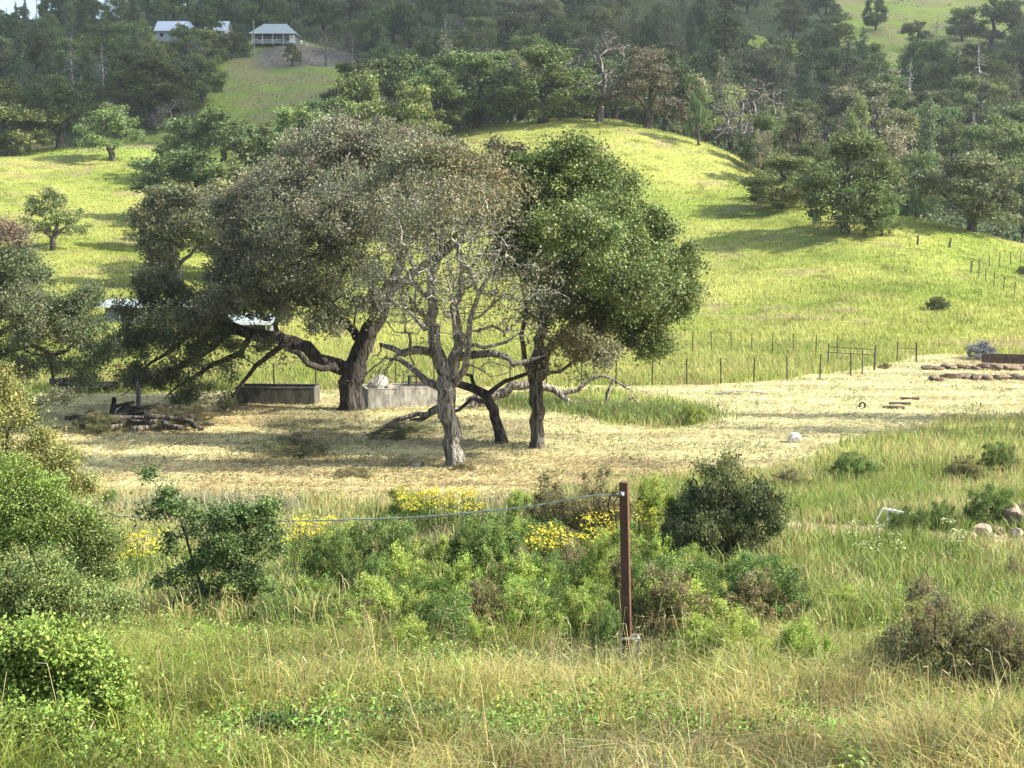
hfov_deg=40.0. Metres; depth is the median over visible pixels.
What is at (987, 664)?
twiggy shrub
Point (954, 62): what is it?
conifer tree
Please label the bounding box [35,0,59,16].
oak tree
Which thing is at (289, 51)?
oak tree
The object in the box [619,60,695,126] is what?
oak tree
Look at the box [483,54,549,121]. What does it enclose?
oak tree
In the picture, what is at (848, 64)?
conifer tree
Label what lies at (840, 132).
oak tree
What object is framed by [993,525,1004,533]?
boulder
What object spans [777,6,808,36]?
oak tree
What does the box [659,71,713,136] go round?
oak tree
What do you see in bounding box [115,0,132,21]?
conifer tree
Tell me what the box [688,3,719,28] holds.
oak tree
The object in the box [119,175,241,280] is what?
oak tree
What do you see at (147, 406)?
log
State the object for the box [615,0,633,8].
conifer tree
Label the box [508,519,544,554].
coyote brush
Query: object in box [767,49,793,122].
conifer tree
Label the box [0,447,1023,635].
slope grass
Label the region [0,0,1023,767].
ground
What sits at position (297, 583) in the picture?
coyote brush
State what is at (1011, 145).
oak tree
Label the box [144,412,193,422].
log
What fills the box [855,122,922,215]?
oak tree
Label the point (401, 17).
oak tree
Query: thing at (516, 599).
coyote brush
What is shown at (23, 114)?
oak tree
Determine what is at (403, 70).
oak tree
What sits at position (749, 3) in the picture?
oak tree
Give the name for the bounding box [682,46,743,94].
oak tree
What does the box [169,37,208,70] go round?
bare tree
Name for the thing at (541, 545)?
yellow flower plant
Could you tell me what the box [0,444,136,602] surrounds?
wild shrub
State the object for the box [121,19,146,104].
conifer tree
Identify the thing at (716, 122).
oak tree
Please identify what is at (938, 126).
oak tree
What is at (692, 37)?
conifer tree
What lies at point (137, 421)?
log
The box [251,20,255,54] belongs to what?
utility pole
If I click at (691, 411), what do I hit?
coyote brush
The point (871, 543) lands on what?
flower plant
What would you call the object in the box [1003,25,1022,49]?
oak tree
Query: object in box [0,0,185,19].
sky
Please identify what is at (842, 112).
oak tree
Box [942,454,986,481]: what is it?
olive shrub
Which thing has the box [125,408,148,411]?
log
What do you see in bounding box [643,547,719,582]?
coyote brush
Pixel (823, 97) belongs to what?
oak tree
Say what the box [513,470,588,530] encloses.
olive shrub
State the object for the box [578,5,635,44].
oak tree
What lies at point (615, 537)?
coyote brush
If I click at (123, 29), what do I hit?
oak tree
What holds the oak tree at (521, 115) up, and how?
on the ground at (930, 12)
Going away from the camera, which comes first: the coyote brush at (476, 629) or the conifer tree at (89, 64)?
the coyote brush at (476, 629)
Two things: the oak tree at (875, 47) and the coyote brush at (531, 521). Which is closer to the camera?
the coyote brush at (531, 521)
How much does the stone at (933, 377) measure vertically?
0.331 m
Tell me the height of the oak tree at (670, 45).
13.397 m
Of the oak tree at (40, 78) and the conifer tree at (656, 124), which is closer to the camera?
the conifer tree at (656, 124)
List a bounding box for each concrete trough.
[235,383,319,405]
[361,383,436,408]
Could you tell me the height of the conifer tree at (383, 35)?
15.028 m
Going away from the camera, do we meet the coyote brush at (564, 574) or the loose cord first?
the loose cord
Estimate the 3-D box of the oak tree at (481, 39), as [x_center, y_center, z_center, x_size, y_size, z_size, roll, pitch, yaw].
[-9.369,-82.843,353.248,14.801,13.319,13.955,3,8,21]
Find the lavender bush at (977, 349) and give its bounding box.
[965,340,999,359]
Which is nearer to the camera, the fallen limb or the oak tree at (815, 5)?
the fallen limb
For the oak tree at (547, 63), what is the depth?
209.71 m
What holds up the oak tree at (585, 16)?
on the ground at (930, 12)
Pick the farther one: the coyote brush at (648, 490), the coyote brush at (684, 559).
the coyote brush at (648, 490)
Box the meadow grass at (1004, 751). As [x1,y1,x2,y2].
[0,579,1023,767]
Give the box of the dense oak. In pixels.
[435,125,723,448]
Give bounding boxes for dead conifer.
[62,34,80,96]
[73,76,90,135]
[92,44,109,106]
[442,19,450,49]
[902,64,915,113]
[931,16,939,40]
[956,113,979,171]
[959,40,993,121]
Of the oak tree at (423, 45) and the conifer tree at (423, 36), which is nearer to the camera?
the oak tree at (423, 45)
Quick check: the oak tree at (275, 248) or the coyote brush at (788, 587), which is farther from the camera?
the oak tree at (275, 248)
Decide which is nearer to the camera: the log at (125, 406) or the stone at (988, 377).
the log at (125, 406)
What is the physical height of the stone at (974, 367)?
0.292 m
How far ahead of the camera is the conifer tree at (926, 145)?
211.57 m
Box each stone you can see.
[921,365,934,369]
[928,375,937,379]
[933,366,944,370]
[935,377,945,380]
[939,373,953,378]
[940,363,949,367]
[949,364,956,369]
[951,373,962,378]
[955,364,965,368]
[963,373,972,378]
[970,366,980,369]
[972,374,981,379]
[976,363,990,369]
[983,374,993,379]
[995,364,1002,370]
[996,374,1010,379]
[1003,365,1011,369]
[1008,366,1022,370]
[1010,373,1020,379]
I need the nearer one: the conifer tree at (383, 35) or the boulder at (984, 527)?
the boulder at (984, 527)
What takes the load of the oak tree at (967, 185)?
on the ground at (930, 12)
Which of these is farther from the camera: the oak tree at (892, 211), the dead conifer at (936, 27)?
the dead conifer at (936, 27)
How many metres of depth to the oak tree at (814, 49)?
369.65 m
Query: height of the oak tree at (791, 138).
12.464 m
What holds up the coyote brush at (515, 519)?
on the ground at (930, 12)
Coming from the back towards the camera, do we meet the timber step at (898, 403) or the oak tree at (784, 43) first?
the oak tree at (784, 43)
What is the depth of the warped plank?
76.70 m
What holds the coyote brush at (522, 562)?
on the ground at (930, 12)
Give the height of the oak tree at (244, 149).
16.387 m
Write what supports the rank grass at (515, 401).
on the ground at (930, 12)
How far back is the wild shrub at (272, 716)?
10.58 m
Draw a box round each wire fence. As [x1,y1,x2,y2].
[51,345,875,391]
[643,331,837,357]
[970,263,1015,295]
[971,251,1021,272]
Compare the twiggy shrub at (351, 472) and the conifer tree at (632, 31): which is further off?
the conifer tree at (632, 31)
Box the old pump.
[401,375,433,385]
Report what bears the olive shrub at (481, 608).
on the ground at (930, 12)
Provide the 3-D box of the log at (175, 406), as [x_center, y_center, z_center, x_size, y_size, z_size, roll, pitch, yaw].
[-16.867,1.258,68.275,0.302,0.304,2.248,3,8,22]
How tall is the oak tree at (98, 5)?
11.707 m
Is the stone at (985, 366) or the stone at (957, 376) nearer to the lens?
the stone at (957, 376)
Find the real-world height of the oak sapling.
2.457 m
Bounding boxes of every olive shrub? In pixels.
[190,406,219,421]
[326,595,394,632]
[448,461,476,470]
[459,573,517,633]
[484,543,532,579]
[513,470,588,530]
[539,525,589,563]
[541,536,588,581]
[555,463,640,550]
[568,544,633,593]
[611,561,716,645]
[707,563,808,632]
[763,464,813,492]
[877,361,890,368]
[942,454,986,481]
[996,554,1023,584]
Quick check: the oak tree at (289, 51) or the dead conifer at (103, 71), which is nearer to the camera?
the dead conifer at (103, 71)
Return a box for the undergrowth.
[0,0,1023,243]
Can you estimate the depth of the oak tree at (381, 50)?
313.34 m
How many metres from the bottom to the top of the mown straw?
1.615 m
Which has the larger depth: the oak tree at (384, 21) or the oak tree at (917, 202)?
the oak tree at (384, 21)
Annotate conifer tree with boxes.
[0,15,6,49]
[1,11,36,89]
[14,5,34,69]
[22,0,30,19]
[32,30,64,100]
[60,0,79,51]
[66,0,93,54]
[76,32,99,112]
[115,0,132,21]
[120,0,144,50]
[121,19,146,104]
[377,26,388,46]
[416,27,425,56]
[424,37,438,68]
[429,0,451,45]
[432,27,469,127]
[451,0,476,35]
[453,85,485,125]
[528,11,544,38]
[573,52,590,119]
[574,19,588,59]
[587,31,598,65]
[598,27,610,59]
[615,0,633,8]
[624,6,644,57]
[643,11,664,49]
[647,2,668,46]
[653,88,678,132]
[672,36,694,121]
[675,0,690,18]
[682,8,698,55]
[684,12,702,64]
[692,64,709,118]
[695,0,769,114]
[696,50,738,146]
[708,55,745,143]
[751,89,778,154]
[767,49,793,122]
[796,40,823,119]
[824,26,863,118]
[855,26,871,72]
[904,91,946,217]
[944,46,969,113]
[997,64,1023,109]
[1013,13,1023,51]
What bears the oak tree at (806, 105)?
on the ground at (930, 12)
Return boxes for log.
[49,377,72,383]
[57,381,91,386]
[65,416,88,420]
[74,386,114,391]
[75,414,85,418]
[79,412,127,428]
[93,381,119,383]
[93,384,120,388]
[96,423,124,432]
[112,415,153,419]
[115,401,134,408]
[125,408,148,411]
[128,403,159,408]
[128,410,146,415]
[128,418,154,423]
[131,424,182,432]
[133,406,161,410]
[142,419,157,424]
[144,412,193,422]
[154,418,167,426]
[160,423,174,428]
[165,404,179,410]
[168,412,190,422]
[187,414,203,419]
[187,423,203,430]
[190,422,213,425]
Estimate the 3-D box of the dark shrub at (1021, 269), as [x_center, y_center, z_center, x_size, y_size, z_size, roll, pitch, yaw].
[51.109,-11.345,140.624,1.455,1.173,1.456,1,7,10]
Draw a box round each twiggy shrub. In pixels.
[64,407,132,434]
[127,402,201,430]
[258,432,335,457]
[333,467,373,479]
[361,421,438,439]
[856,571,1018,704]
[858,622,917,689]
[960,599,1023,705]
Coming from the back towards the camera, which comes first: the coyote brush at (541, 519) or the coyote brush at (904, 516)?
the coyote brush at (904, 516)
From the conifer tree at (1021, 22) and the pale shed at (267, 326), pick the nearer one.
the pale shed at (267, 326)
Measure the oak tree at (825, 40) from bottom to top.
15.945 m
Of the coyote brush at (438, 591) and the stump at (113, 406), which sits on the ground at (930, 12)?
the coyote brush at (438, 591)
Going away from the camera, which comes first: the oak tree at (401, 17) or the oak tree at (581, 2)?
the oak tree at (401, 17)
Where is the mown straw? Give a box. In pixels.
[0,353,1023,499]
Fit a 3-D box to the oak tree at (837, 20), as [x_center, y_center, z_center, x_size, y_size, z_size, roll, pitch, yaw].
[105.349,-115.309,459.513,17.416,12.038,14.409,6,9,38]
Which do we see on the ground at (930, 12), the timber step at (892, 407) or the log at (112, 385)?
the timber step at (892, 407)
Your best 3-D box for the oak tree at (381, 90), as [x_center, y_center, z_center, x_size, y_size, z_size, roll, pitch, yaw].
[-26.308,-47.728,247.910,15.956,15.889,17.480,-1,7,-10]
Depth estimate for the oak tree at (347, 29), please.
394.25 m
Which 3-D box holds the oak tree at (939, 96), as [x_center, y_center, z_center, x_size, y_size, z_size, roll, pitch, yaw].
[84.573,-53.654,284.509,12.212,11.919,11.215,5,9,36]
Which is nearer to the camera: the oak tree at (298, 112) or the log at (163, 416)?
the log at (163, 416)
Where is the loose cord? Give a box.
[607,494,619,528]
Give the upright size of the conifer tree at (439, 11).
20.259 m
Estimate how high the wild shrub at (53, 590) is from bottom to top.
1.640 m
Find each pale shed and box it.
[98,299,192,322]
[229,313,278,336]
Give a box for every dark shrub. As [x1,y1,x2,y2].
[651,444,799,564]
[659,486,695,552]
[925,295,951,309]
[1016,266,1023,273]
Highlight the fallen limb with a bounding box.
[466,374,648,407]
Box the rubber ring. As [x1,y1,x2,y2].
[859,402,865,408]
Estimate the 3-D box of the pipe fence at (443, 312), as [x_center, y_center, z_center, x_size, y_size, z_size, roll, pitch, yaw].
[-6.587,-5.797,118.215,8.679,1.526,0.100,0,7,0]
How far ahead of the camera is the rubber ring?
71.57 m
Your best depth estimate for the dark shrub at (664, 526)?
30.53 m
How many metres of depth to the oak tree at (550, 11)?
412.24 m
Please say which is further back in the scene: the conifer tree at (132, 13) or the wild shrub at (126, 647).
the conifer tree at (132, 13)
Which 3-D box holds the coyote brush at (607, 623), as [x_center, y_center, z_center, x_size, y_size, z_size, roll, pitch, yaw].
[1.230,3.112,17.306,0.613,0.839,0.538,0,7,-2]
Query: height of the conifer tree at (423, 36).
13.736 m
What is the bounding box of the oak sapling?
[118,457,293,621]
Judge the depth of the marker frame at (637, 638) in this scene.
16.49 m
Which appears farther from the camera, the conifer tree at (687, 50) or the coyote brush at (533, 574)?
the conifer tree at (687, 50)
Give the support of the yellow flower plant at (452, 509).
on the ground at (930, 12)
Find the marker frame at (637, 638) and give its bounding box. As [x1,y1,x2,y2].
[620,634,639,657]
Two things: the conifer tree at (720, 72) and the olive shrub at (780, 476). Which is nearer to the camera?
the olive shrub at (780, 476)
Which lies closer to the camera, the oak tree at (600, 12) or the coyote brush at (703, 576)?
the coyote brush at (703, 576)
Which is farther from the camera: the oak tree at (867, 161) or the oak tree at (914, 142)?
the oak tree at (914, 142)
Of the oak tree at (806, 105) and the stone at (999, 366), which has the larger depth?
the oak tree at (806, 105)
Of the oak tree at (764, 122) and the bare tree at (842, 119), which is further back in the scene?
the bare tree at (842, 119)
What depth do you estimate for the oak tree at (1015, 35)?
415.87 m
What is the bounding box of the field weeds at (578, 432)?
[2,359,1022,498]
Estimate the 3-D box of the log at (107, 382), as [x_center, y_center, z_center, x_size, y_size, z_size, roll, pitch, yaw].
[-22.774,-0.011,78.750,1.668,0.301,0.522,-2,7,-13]
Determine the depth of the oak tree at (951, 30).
486.87 m
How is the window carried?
in the pale shed at (267, 326)
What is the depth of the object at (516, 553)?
24.28 m
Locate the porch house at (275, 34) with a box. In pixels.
[249,24,300,47]
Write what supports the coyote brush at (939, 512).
on the ground at (930, 12)
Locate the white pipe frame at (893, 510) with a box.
[875,508,902,523]
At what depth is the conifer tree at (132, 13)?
374.92 m
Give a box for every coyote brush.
[98,489,119,513]
[243,593,313,637]
[282,573,340,610]
[291,574,341,611]
[298,523,363,580]
[299,514,365,582]
[302,603,373,645]
[309,528,372,588]
[332,569,416,628]
[344,511,427,572]
[356,551,410,592]
[371,612,431,658]
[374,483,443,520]
[374,582,409,623]
[379,535,441,594]
[385,591,447,627]
[391,571,434,608]
[393,586,485,650]
[402,581,444,627]
[402,590,468,635]
[416,530,458,575]
[420,550,482,619]
[439,535,509,579]
[441,508,528,581]
[459,612,507,656]
[478,570,537,629]
[480,512,513,530]
[482,544,535,610]
[492,584,573,646]
[498,516,568,558]
[500,488,536,518]
[502,556,565,600]
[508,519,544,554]
[510,511,537,530]
[516,575,563,627]
[525,549,586,609]
[533,510,572,538]
[549,584,612,646]
[568,579,620,638]
[570,526,619,601]
[577,516,645,575]
[577,573,620,606]
[586,605,636,654]
[608,570,665,616]
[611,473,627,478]
[611,553,707,612]
[620,531,674,603]
[629,468,675,548]
[631,575,695,640]
[643,528,708,559]
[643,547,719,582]
[659,573,751,643]
[662,554,731,589]
[671,611,720,656]
[673,401,707,425]
[674,541,710,569]
[680,567,708,588]
[685,579,737,626]
[685,604,782,666]
[709,547,819,626]
[710,548,759,581]
[738,553,810,608]
[747,612,842,684]
[823,583,862,607]
[827,450,881,481]
[882,504,933,539]
[929,499,958,529]
[960,480,1015,527]
[979,441,1023,471]
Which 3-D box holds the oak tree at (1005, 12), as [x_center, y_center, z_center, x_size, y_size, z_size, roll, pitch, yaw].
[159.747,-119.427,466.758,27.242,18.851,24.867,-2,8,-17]
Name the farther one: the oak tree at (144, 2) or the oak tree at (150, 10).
the oak tree at (144, 2)
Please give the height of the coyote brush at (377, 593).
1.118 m
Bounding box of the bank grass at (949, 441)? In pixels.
[1,336,1023,480]
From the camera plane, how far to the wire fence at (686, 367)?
80.60 m
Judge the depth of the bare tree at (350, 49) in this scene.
370.22 m
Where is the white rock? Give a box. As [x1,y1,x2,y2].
[786,432,800,442]
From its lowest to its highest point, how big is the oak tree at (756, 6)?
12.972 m
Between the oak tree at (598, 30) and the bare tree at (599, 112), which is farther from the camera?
the oak tree at (598, 30)
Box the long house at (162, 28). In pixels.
[153,21,232,44]
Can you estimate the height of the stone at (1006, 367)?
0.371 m
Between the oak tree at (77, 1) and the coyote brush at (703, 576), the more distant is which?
the oak tree at (77, 1)
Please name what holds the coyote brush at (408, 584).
on the ground at (930, 12)
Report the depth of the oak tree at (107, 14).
458.93 m
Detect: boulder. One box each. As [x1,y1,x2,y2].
[367,374,387,388]
[972,523,991,536]
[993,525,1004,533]
[1002,504,1020,527]
[1010,528,1022,537]
[1015,513,1023,527]
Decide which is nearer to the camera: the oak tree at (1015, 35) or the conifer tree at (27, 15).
the oak tree at (1015, 35)
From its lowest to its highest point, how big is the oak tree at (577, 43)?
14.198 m
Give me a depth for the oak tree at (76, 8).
433.92 m
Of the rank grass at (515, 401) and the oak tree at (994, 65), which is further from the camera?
the oak tree at (994, 65)
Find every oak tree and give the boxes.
[0,36,24,77]
[0,73,72,156]
[0,211,127,428]
[1,16,30,43]
[3,13,21,34]
[8,29,62,76]
[10,6,30,16]
[14,76,103,148]
[16,72,88,128]
[19,186,96,249]
[33,12,66,41]
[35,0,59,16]
[40,33,99,83]
[44,0,100,27]
[49,0,98,17]
[54,0,91,35]
[61,56,112,85]
[69,101,148,161]
[87,0,108,10]
[89,18,126,67]
[90,77,140,125]
[93,47,215,127]
[93,105,499,415]
[95,17,153,68]
[100,0,136,20]
[111,35,180,70]
[119,6,153,38]
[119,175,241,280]
[121,181,194,238]
[122,145,228,213]
[133,58,210,121]
[135,58,193,94]
[139,0,152,8]
[143,0,181,20]
[148,0,198,20]
[148,133,216,168]
[154,105,258,167]
[162,22,212,63]
[173,3,226,45]
[178,171,263,273]
[179,52,228,101]
[190,29,232,59]
[194,0,220,10]
[202,130,331,230]
[202,155,269,230]
[203,0,243,26]
[218,31,250,57]
[232,1,251,29]
[238,0,293,28]
[243,119,287,186]
[261,101,332,171]
[272,0,316,25]
[282,43,302,66]
[294,96,357,159]
[300,0,341,35]
[319,58,368,103]
[321,68,396,115]
[325,63,400,166]
[332,0,375,28]
[340,18,375,50]
[349,15,392,56]
[353,52,435,125]
[357,40,419,80]
[360,59,399,77]
[368,2,414,43]
[372,94,421,134]
[384,1,432,52]
[385,0,418,34]
[388,80,451,139]
[401,67,471,136]
[409,48,524,128]
[411,31,467,70]
[443,49,483,128]
[448,27,478,52]
[464,16,497,48]
[465,27,501,51]
[470,40,541,122]
[476,38,605,122]
[476,55,539,123]
[480,0,533,34]
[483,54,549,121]
[485,44,553,121]
[488,32,515,53]
[509,33,548,50]
[511,23,549,49]
[513,0,546,12]
[522,0,567,36]
[540,2,575,30]
[542,16,587,56]
[556,57,640,121]
[559,0,595,11]
[559,35,609,70]
[568,18,624,54]
[577,11,601,32]
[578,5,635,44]
[581,67,644,119]
[586,41,628,68]
[590,40,691,129]
[605,50,651,121]
[614,46,702,131]
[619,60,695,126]
[628,13,670,49]
[631,83,704,131]
[640,10,679,36]
[642,40,691,70]
[645,2,677,23]
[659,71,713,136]
[677,0,734,29]
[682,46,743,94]
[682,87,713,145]
[686,12,745,49]
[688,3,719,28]
[693,83,753,149]
[695,48,739,77]
[705,80,760,121]
[717,0,757,16]
[729,73,760,103]
[730,28,756,55]
[730,149,816,209]
[732,45,756,79]
[733,107,789,172]
[735,35,802,89]
[738,0,760,12]
[742,41,796,89]
[742,129,774,173]
[749,103,789,152]
[761,84,797,113]
[764,69,819,104]
[771,109,823,190]
[773,0,803,19]
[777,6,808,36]
[778,139,844,183]
[782,96,834,144]
[784,122,911,234]
[793,44,829,75]
[794,23,844,78]
[803,0,844,24]
[809,76,873,125]
[811,47,864,88]
[812,11,856,39]
[816,77,902,129]
[824,126,865,196]
[825,110,872,147]
[828,90,861,129]
[831,133,908,200]
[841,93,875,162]
[843,71,918,132]
[845,54,890,79]
[850,41,897,74]
[852,67,904,106]
[853,51,898,79]
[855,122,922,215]
[860,0,889,29]
[861,190,904,235]
[872,106,948,165]
[890,37,959,87]
[890,149,946,218]
[891,127,953,192]
[897,20,933,41]
[898,99,965,147]
[899,59,945,107]
[901,105,957,150]
[902,89,958,131]
[905,148,1023,232]
[913,45,951,68]
[913,58,972,104]
[931,117,983,177]
[940,72,1011,126]
[942,53,1011,106]
[943,6,979,41]
[950,111,1023,199]
[952,0,1023,48]
[955,60,992,106]
[959,39,999,71]
[971,47,1022,103]
[977,101,1023,154]
[979,126,1023,199]
[996,162,1023,242]
[999,28,1023,60]
[1000,0,1023,32]
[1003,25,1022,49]
[1003,78,1023,107]
[1005,48,1023,77]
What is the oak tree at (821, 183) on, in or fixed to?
on the ground at (930, 12)
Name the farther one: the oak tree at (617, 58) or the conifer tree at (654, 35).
the conifer tree at (654, 35)
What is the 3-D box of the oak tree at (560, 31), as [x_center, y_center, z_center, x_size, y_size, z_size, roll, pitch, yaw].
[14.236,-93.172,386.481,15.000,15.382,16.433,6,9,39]
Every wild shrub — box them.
[0,350,115,553]
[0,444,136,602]
[0,531,151,640]
[0,608,167,754]
[0,686,161,767]
[4,611,149,676]
[103,628,177,667]
[199,701,366,740]
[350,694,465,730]
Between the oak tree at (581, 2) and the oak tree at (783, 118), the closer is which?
the oak tree at (783, 118)
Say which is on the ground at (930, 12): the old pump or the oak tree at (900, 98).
the oak tree at (900, 98)
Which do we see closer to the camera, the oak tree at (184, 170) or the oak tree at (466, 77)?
the oak tree at (184, 170)
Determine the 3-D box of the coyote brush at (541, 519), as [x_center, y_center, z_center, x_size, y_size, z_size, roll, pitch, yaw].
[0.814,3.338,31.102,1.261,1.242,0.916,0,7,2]
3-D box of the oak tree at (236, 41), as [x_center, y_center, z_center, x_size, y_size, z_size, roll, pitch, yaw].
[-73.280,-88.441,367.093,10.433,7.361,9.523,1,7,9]
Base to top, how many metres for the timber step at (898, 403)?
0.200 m
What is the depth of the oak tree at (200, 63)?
313.00 m
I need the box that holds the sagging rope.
[18,494,617,521]
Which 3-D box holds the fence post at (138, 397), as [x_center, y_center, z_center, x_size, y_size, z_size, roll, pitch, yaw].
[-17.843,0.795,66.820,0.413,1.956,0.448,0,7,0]
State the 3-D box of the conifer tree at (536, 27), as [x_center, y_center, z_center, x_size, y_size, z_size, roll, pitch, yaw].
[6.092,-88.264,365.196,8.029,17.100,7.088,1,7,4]
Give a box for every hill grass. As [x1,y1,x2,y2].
[0,13,1009,168]
[0,118,1023,394]
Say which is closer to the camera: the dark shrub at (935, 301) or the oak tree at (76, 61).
the dark shrub at (935, 301)
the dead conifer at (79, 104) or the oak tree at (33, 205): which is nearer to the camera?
the oak tree at (33, 205)
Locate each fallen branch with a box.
[362,406,436,436]
[410,405,436,420]
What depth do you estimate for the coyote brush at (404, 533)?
25.41 m
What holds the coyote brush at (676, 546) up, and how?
on the ground at (930, 12)
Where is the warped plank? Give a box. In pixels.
[714,391,766,393]
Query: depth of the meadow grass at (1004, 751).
11.71 m
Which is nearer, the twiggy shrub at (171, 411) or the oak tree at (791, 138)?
the twiggy shrub at (171, 411)
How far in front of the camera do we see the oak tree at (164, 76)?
305.85 m
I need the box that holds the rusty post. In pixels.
[619,481,631,660]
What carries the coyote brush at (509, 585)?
on the ground at (930, 12)
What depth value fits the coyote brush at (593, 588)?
21.20 m
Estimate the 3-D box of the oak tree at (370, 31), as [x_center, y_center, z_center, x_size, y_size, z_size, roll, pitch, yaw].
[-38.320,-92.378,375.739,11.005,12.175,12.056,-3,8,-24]
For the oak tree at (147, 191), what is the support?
on the ground at (930, 12)
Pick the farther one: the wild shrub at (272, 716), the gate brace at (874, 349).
the gate brace at (874, 349)
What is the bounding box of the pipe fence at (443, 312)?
[389,306,484,321]
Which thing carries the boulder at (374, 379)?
in the concrete trough at (412, 396)
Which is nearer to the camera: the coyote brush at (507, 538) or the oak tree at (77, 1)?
the coyote brush at (507, 538)
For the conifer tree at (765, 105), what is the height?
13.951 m
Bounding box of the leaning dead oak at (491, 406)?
[437,372,526,443]
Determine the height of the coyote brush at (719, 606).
1.156 m
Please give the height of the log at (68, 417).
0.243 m
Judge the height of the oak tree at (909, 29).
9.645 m
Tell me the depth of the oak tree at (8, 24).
423.49 m
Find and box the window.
[251,325,266,329]
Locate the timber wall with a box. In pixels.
[982,353,1023,363]
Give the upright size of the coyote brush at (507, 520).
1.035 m
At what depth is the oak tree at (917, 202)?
192.39 m
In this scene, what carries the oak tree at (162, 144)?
on the ground at (930, 12)
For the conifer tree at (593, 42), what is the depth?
326.82 m
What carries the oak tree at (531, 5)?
on the ground at (930, 12)
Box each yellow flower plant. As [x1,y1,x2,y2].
[106,528,168,585]
[273,514,339,566]
[395,484,492,533]
[520,521,591,567]
[573,508,619,550]
[629,499,661,548]
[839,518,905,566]
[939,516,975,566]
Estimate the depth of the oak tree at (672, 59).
226.43 m
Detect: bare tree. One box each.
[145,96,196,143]
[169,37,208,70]
[313,28,339,66]
[339,31,362,61]
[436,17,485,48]
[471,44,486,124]
[560,30,631,120]
[705,77,789,140]
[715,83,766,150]
[804,108,881,154]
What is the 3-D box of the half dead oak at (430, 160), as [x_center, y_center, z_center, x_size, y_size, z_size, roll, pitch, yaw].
[-2.934,-3.182,54.095,8.181,13.139,10.994,-3,8,-23]
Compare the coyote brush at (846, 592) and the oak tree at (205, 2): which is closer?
the coyote brush at (846, 592)
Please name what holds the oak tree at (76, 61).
on the ground at (930, 12)
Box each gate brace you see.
[828,344,875,370]
[897,342,917,361]
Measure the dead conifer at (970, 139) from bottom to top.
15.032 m
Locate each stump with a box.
[109,397,115,413]
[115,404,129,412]
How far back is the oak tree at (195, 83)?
286.51 m
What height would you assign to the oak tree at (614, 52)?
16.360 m
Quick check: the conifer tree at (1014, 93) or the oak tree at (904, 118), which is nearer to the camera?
the oak tree at (904, 118)
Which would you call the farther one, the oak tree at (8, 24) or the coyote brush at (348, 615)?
the oak tree at (8, 24)
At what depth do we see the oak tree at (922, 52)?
358.89 m
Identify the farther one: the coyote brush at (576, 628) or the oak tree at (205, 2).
the oak tree at (205, 2)
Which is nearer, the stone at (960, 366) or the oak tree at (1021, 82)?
the stone at (960, 366)
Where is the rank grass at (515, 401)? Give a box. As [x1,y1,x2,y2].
[463,389,747,427]
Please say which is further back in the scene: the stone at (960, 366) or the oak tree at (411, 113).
the oak tree at (411, 113)
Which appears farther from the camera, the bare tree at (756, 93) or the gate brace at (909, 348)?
the bare tree at (756, 93)
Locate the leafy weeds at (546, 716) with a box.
[0,556,1023,767]
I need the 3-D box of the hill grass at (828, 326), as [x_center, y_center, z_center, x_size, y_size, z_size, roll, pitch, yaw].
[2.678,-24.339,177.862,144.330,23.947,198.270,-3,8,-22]
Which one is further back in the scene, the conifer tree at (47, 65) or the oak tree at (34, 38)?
the oak tree at (34, 38)
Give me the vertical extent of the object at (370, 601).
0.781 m
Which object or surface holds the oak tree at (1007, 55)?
on the ground at (930, 12)
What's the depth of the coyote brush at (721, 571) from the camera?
22.05 m
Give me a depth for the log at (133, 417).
64.65 m
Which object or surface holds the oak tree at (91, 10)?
on the ground at (930, 12)
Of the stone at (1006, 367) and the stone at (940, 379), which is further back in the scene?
the stone at (1006, 367)
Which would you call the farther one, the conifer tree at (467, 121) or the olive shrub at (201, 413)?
the conifer tree at (467, 121)
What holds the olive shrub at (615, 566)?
on the ground at (930, 12)
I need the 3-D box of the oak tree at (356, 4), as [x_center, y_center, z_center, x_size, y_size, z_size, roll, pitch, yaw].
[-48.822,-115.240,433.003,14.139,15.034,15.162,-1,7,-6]
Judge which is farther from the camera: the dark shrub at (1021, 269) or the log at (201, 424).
the dark shrub at (1021, 269)
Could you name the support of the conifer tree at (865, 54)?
on the ground at (930, 12)
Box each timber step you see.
[883,406,904,409]
[889,402,910,405]
[899,397,918,399]
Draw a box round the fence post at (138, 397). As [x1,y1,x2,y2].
[135,380,140,409]
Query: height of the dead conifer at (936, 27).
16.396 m
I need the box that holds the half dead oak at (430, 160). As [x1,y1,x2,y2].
[332,128,585,467]
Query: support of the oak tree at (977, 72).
on the ground at (930, 12)
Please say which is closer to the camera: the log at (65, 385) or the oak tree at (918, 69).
the log at (65, 385)
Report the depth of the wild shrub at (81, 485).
25.29 m

